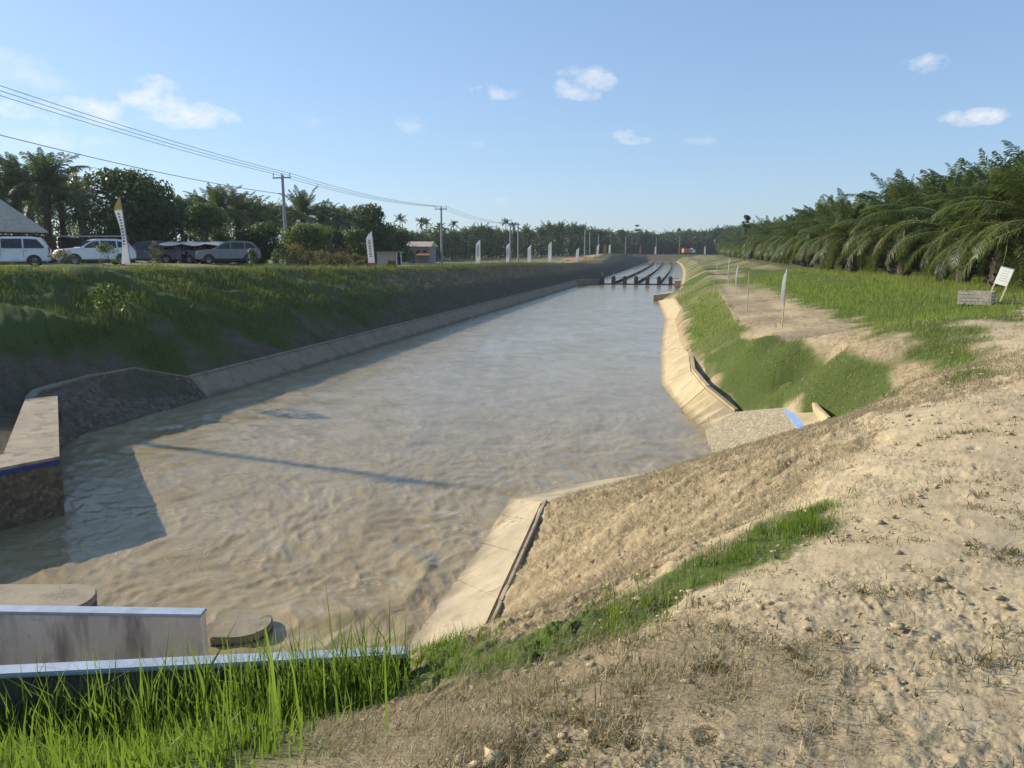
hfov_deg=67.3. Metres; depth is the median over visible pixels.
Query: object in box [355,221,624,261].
undergrowth
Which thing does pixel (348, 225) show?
oil palm
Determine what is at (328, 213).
oil palm
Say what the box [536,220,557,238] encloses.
oil palm
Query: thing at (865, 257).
oil palm
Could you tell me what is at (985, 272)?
grove undergrowth
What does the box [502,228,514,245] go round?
oil palm
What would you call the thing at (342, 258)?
dry weed
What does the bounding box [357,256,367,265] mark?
dry weed
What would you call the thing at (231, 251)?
pale car
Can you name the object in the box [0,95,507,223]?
overhead wire
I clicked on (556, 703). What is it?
dry grass
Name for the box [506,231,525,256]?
oil palm
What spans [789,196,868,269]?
oil palm
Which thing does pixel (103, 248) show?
shrub
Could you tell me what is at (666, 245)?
skyline woods
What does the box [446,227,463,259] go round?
oil palm
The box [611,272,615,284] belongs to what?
weir pier
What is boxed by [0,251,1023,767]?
ground
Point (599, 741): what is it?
grass tufts
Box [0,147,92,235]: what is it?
oil palm
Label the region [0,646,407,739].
coping wall
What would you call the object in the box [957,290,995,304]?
wooden crate
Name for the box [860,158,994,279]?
oil palm
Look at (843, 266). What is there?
oil palm
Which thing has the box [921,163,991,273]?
oil palm
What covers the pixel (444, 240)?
oil palm
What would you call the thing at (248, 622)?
round pier
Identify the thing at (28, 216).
oil palm
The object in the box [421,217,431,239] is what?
slender palm
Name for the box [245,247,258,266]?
shrub
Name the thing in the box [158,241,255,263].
tarp shelter
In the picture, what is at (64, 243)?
board fence
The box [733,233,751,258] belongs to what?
oil palm
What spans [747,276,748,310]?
stake
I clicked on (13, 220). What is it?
roofed shed
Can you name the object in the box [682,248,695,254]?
truck
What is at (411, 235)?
oil palm
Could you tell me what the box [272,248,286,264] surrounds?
shrub
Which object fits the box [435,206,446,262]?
utility pole
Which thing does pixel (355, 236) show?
leafy tree
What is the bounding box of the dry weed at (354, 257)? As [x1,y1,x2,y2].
[348,253,360,266]
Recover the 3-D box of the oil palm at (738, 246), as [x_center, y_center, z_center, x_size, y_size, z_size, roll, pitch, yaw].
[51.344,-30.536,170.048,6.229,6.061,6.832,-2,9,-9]
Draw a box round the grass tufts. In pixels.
[424,378,1023,767]
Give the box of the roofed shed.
[0,199,48,263]
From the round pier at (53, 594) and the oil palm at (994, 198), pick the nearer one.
the round pier at (53, 594)
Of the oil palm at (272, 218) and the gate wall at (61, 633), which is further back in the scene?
the oil palm at (272, 218)
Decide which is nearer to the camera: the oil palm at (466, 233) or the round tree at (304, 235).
the round tree at (304, 235)
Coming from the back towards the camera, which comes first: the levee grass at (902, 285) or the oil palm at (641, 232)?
the oil palm at (641, 232)
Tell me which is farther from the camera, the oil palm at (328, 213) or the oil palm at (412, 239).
the oil palm at (412, 239)
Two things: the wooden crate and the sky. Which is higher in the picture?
the sky
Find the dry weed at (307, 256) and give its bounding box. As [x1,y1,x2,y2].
[299,250,315,265]
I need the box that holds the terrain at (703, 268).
[663,255,954,329]
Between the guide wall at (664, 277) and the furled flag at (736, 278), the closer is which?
the furled flag at (736, 278)
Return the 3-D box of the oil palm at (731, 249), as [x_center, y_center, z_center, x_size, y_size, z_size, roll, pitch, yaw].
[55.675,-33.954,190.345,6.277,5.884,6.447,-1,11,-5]
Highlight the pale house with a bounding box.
[407,241,438,262]
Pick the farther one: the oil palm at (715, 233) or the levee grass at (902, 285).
the oil palm at (715, 233)
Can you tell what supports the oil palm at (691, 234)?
on the ground at (30, 327)
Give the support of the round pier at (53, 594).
in the canal water
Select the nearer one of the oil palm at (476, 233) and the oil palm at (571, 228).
the oil palm at (476, 233)
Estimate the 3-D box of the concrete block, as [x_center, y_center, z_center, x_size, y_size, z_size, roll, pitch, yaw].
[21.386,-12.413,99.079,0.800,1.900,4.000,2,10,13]
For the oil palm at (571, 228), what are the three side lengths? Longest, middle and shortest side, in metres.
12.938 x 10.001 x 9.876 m
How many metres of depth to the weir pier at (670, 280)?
105.63 m
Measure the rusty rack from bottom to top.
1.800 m
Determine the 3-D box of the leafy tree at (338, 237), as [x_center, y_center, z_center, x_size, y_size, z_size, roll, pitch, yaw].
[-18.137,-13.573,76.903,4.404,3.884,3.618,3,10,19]
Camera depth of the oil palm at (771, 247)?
104.46 m
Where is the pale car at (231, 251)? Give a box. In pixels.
[196,241,260,263]
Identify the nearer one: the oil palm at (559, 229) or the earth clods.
the earth clods
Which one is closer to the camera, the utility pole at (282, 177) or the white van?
the white van
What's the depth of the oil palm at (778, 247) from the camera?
95.07 m
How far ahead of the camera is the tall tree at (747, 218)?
146.81 m
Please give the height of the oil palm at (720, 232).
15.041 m
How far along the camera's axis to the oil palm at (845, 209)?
57.67 m
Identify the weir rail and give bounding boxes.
[604,277,678,284]
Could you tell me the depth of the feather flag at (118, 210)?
46.10 m
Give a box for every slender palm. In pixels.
[393,213,407,224]
[415,217,428,241]
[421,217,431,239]
[434,223,444,260]
[448,219,458,254]
[499,218,510,258]
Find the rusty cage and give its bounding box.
[331,248,349,263]
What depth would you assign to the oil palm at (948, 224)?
37.92 m
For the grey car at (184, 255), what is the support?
on the ground at (30, 327)
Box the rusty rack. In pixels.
[281,245,300,264]
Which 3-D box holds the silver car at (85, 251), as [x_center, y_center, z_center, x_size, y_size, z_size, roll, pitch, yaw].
[-26.452,-8.392,48.772,4.436,1.697,2.140,-8,13,-41]
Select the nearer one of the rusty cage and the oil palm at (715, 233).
the rusty cage
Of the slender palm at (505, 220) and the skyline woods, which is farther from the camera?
the skyline woods
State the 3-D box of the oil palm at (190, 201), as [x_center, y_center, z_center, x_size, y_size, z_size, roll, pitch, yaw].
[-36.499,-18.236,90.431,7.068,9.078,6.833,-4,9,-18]
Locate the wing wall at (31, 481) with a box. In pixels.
[0,396,64,530]
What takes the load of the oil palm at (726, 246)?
on the ground at (30, 327)
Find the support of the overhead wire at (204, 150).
attached to the utility pole
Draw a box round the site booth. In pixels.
[377,252,401,265]
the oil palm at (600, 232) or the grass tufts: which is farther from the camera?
the oil palm at (600, 232)
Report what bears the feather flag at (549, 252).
on the ground at (30, 327)
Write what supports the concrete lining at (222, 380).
on the ground at (30, 327)
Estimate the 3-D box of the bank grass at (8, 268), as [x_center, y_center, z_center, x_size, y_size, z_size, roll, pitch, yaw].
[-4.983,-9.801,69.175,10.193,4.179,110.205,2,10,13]
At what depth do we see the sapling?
24.15 m
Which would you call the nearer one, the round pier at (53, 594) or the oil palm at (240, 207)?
the round pier at (53, 594)
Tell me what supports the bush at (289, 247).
on the ground at (30, 327)
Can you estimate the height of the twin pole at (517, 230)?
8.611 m
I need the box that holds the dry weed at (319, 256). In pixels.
[310,250,327,265]
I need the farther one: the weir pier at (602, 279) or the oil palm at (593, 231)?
the oil palm at (593, 231)
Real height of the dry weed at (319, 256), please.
1.597 m
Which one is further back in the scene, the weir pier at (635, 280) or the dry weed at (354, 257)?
the weir pier at (635, 280)
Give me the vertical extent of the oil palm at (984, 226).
7.425 m
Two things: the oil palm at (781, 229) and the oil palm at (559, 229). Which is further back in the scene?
the oil palm at (559, 229)
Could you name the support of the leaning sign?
on the ground at (30, 327)
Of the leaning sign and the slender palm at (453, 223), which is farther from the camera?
the slender palm at (453, 223)
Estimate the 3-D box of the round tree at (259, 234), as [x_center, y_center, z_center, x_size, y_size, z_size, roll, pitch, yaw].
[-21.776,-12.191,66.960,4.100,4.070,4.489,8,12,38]
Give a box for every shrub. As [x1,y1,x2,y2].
[47,248,73,263]
[96,242,120,266]
[148,241,163,264]
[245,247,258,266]
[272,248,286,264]
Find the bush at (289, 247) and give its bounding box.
[282,242,303,264]
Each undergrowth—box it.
[0,212,406,262]
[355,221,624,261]
[817,253,988,275]
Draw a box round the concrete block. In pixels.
[675,280,681,287]
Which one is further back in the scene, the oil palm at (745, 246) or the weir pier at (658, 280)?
the oil palm at (745, 246)
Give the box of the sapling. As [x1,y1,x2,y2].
[87,282,129,328]
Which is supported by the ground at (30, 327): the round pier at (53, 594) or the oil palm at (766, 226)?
the oil palm at (766, 226)
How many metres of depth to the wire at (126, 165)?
52.58 m
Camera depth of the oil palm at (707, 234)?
379.76 m
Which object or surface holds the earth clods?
on the ground at (30, 327)
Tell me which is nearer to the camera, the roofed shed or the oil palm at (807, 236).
the roofed shed
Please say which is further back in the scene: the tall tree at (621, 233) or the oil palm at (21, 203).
the tall tree at (621, 233)
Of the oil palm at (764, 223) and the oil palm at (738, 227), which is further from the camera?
the oil palm at (738, 227)
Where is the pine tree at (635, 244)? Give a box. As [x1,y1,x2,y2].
[631,225,642,253]
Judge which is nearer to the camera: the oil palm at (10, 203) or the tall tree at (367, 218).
the oil palm at (10, 203)
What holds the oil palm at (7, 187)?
on the ground at (30, 327)
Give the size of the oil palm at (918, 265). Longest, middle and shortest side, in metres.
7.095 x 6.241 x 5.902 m
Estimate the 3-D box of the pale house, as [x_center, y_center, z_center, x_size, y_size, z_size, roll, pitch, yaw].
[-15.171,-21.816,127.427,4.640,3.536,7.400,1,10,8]
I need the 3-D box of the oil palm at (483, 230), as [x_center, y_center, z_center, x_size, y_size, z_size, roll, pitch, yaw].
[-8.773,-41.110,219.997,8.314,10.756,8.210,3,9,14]
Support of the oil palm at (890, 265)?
on the ground at (30, 327)
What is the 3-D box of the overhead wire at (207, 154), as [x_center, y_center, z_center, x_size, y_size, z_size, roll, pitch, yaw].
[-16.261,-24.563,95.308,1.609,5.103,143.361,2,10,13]
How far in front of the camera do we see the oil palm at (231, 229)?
113.02 m
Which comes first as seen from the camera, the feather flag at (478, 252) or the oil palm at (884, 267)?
the oil palm at (884, 267)
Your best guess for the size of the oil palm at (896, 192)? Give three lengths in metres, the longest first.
7.625 x 7.424 x 6.959 m
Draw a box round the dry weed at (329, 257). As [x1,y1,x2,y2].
[321,253,338,266]
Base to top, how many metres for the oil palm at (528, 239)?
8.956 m
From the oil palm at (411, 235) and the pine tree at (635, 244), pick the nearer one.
the oil palm at (411, 235)
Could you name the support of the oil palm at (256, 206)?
on the ground at (30, 327)
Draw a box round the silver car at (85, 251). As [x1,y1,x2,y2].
[52,238,135,264]
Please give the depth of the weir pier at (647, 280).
106.35 m
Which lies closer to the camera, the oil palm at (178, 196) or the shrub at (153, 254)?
the shrub at (153, 254)
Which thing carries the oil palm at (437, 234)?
on the ground at (30, 327)
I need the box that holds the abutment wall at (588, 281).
[577,279,599,284]
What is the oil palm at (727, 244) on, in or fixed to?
on the ground at (30, 327)
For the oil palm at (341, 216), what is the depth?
108.93 m
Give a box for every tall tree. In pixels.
[349,202,400,264]
[614,229,627,253]
[742,215,750,259]
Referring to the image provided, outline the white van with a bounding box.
[0,236,51,265]
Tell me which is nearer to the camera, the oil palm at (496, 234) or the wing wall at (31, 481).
the wing wall at (31, 481)
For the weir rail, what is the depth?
107.29 m
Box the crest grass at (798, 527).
[399,481,864,699]
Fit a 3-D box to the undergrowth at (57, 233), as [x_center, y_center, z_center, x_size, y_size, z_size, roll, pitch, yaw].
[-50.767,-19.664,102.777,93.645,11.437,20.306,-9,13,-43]
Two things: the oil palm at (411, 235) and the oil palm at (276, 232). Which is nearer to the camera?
the oil palm at (276, 232)
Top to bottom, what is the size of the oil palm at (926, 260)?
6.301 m
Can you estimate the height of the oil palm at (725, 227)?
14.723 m
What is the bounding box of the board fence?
[33,236,134,262]
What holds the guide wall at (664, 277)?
on the ground at (30, 327)
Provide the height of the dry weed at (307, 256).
1.490 m
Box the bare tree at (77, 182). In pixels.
[69,165,82,237]
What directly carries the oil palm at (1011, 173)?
on the ground at (30, 327)
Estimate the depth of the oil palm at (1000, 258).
33.46 m
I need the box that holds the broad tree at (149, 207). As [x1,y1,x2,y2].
[60,167,195,243]
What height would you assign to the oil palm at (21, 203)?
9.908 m
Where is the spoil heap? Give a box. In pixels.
[564,256,604,260]
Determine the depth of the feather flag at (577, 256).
165.68 m
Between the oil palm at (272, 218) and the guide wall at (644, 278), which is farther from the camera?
the guide wall at (644, 278)
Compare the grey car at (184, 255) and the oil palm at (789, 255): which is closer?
the grey car at (184, 255)
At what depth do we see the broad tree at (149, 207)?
62.41 m
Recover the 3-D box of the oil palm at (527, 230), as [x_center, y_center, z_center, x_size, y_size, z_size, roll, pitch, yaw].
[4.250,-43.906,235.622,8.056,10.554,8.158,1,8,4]
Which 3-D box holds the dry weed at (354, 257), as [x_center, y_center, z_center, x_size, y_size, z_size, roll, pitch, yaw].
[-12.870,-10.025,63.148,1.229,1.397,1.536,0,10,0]
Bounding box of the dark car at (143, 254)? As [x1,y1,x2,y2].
[130,241,176,262]
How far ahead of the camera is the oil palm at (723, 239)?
223.65 m
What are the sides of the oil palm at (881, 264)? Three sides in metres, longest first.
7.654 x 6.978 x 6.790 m
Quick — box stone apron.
[705,402,830,453]
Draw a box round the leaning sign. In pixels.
[991,266,1014,300]
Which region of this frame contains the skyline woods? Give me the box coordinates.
[602,231,728,254]
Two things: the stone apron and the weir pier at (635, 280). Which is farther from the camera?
the weir pier at (635, 280)
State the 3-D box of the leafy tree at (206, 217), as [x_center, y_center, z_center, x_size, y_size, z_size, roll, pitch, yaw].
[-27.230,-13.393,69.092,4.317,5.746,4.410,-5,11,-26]
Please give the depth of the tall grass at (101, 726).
4.17 m
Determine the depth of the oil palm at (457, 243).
197.90 m
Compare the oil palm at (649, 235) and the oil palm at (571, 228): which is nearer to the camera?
the oil palm at (571, 228)
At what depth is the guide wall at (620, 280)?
147.01 m
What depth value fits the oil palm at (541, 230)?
242.32 m
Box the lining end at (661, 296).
[653,291,672,300]
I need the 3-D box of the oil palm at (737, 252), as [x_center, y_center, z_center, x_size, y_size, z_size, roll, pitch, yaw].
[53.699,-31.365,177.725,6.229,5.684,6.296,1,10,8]
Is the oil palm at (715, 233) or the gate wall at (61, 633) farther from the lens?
the oil palm at (715, 233)
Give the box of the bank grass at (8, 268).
[0,259,557,408]
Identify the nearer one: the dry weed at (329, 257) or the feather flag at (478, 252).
the dry weed at (329, 257)
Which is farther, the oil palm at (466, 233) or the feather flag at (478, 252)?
the oil palm at (466, 233)
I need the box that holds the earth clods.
[339,322,1023,767]
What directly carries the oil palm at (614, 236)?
on the ground at (30, 327)
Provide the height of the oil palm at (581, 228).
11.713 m
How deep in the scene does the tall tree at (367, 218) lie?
94.66 m
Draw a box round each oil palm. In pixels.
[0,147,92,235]
[0,151,63,234]
[0,171,33,212]
[0,191,35,213]
[3,178,73,235]
[22,170,100,237]
[52,173,109,237]
[168,194,205,240]
[175,190,228,263]
[183,182,250,263]
[222,184,272,263]
[224,208,250,263]
[231,195,282,262]
[249,201,287,263]
[260,197,295,263]
[268,184,332,264]
[277,204,300,234]
[307,198,350,241]
[313,203,358,263]
[339,204,363,263]
[403,227,416,242]
[410,231,422,241]
[420,232,439,241]
[430,228,447,260]
[438,230,452,259]
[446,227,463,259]
[446,232,464,259]
[457,226,477,258]
[467,223,485,257]
[470,222,494,257]
[479,226,499,257]
[491,226,504,256]
[494,227,511,257]
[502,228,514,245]
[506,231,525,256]
[519,223,538,256]
[520,229,539,246]
[532,224,554,256]
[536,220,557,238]
[547,219,570,255]
[560,221,583,255]
[567,224,588,243]
[572,222,590,237]
[583,226,601,254]
[594,229,609,253]
[603,227,615,240]
[609,231,619,244]
[631,228,647,243]
[644,230,657,240]
[686,229,700,241]
[697,228,706,238]
[700,228,713,242]
[706,227,724,254]
[711,224,724,254]
[715,237,727,255]
[717,232,733,253]
[718,225,733,239]
[718,233,734,256]
[721,228,743,257]
[724,238,736,257]
[728,223,742,234]
[729,233,742,257]
[730,239,752,257]
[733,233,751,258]
[733,234,748,258]
[734,225,754,257]
[738,228,759,259]
[741,231,763,259]
[742,215,779,260]
[743,228,760,259]
[747,215,785,256]
[749,222,776,262]
[758,219,789,263]
[760,233,782,262]
[764,214,794,263]
[769,207,797,264]
[769,216,818,264]
[774,206,817,266]
[775,213,839,266]
[778,194,857,267]
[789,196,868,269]
[801,188,885,272]
[807,207,876,270]
[829,185,932,274]
[836,246,878,266]
[840,168,963,276]
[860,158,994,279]
[862,207,884,267]
[864,217,886,269]
[866,177,940,269]
[881,242,927,270]
[896,174,1020,285]
[913,239,985,272]
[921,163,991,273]
[922,148,1023,287]
[930,150,1023,289]
[943,140,1023,280]
[951,167,1020,276]
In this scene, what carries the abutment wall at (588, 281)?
on the ground at (30, 327)
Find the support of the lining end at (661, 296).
on the ground at (30, 327)
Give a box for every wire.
[0,85,518,223]
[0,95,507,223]
[1,135,283,194]
[2,91,512,223]
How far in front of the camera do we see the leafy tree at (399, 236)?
117.22 m
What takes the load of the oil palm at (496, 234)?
on the ground at (30, 327)
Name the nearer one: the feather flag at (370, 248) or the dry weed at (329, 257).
the feather flag at (370, 248)
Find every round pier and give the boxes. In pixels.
[0,584,97,605]
[210,610,272,646]
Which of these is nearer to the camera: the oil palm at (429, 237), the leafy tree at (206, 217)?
the leafy tree at (206, 217)
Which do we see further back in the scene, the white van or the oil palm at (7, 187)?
the oil palm at (7, 187)
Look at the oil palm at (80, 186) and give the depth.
88.60 m
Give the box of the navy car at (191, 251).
[158,241,209,262]
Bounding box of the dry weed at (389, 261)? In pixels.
[385,259,398,266]
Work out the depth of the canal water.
16.75 m
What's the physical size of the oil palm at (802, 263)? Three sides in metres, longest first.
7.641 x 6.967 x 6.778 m
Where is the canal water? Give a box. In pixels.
[0,261,711,654]
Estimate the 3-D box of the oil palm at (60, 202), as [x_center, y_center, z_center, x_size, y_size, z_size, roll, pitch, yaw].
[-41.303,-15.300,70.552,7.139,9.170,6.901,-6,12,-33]
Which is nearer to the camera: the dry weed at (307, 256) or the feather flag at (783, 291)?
the feather flag at (783, 291)
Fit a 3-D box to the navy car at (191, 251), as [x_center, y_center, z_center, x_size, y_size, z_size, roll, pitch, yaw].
[-25.440,-10.107,59.143,4.240,1.690,2.060,2,10,13]
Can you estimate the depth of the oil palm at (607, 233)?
292.05 m
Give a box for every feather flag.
[114,197,130,265]
[366,231,375,266]
[476,240,480,262]
[506,244,509,262]
[527,245,530,262]
[548,242,551,261]
[575,248,578,261]
[781,269,786,326]
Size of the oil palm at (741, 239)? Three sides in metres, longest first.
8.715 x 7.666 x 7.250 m
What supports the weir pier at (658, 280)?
in the canal water
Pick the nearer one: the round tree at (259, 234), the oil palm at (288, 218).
the round tree at (259, 234)
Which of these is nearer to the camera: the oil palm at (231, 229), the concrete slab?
the concrete slab
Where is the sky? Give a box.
[0,0,1023,250]
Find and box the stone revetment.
[25,367,207,446]
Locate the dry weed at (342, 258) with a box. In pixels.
[332,251,350,265]
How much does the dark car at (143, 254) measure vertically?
1.690 m
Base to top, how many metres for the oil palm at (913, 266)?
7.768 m
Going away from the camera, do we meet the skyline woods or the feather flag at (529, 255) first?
the feather flag at (529, 255)
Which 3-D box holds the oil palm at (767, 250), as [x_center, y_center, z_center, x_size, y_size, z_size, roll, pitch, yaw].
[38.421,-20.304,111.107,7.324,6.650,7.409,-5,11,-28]
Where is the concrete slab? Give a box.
[407,468,665,652]
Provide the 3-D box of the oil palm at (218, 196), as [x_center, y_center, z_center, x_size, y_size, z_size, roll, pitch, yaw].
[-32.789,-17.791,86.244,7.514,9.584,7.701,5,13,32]
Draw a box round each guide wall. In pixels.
[616,262,653,282]
[638,261,661,282]
[661,261,671,282]
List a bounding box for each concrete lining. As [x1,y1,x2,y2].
[187,279,578,398]
[658,297,737,429]
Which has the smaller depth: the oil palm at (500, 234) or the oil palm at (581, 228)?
the oil palm at (500, 234)
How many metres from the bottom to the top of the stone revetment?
1.600 m
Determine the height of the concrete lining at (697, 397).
1.200 m
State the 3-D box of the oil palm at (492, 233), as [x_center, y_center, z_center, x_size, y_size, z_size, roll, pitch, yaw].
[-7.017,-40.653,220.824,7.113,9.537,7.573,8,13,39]
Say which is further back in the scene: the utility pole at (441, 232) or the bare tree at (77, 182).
the utility pole at (441, 232)
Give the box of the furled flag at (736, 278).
[735,267,737,294]
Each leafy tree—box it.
[182,202,233,241]
[309,229,348,264]
[341,229,373,265]
[383,228,416,263]
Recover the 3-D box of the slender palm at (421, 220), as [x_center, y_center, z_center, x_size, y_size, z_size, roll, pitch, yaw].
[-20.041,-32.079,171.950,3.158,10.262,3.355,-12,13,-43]
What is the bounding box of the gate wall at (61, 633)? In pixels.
[0,605,208,664]
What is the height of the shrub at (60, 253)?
1.296 m
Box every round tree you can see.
[232,220,290,263]
[279,221,334,264]
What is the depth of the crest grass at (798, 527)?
4.61 m
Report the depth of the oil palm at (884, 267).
69.37 m
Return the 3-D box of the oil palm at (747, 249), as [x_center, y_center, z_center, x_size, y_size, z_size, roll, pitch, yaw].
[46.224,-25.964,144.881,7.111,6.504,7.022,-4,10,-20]
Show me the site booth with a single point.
(383, 257)
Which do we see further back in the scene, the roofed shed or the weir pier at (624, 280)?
the weir pier at (624, 280)
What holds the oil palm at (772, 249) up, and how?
on the ground at (30, 327)
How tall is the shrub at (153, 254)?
1.797 m
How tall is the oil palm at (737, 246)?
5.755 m
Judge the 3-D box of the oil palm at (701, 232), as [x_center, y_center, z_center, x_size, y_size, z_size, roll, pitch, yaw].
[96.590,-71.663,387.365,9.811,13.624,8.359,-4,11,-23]
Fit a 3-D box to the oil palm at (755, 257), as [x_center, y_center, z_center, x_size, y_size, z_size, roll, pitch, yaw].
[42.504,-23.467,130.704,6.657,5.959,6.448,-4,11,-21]
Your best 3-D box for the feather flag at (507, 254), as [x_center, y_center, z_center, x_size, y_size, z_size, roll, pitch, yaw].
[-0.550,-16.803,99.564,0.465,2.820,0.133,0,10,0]
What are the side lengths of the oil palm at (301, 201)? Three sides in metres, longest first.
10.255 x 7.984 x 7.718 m
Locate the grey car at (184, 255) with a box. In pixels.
[180,245,228,263]
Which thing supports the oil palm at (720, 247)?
on the ground at (30, 327)
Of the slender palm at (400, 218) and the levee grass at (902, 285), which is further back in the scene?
the slender palm at (400, 218)
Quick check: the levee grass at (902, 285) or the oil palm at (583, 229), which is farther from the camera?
the oil palm at (583, 229)
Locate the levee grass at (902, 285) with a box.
[677,266,1023,413]
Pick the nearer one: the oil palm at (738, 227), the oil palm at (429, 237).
the oil palm at (429, 237)
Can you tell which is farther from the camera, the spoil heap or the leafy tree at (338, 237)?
the spoil heap
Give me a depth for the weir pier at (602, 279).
107.71 m
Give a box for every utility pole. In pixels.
[272,173,290,263]
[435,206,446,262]
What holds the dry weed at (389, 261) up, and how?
on the ground at (30, 327)
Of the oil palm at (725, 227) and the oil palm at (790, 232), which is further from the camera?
the oil palm at (725, 227)
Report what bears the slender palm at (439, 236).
on the ground at (30, 327)
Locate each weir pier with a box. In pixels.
[600,272,603,283]
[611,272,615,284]
[623,276,626,284]
[634,272,637,284]
[645,275,649,284]
[657,276,660,284]
[668,276,672,284]
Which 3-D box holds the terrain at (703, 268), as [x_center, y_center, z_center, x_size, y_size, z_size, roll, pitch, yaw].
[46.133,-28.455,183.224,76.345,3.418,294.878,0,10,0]
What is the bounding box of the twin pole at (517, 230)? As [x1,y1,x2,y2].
[508,224,519,261]
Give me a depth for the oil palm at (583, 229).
283.92 m

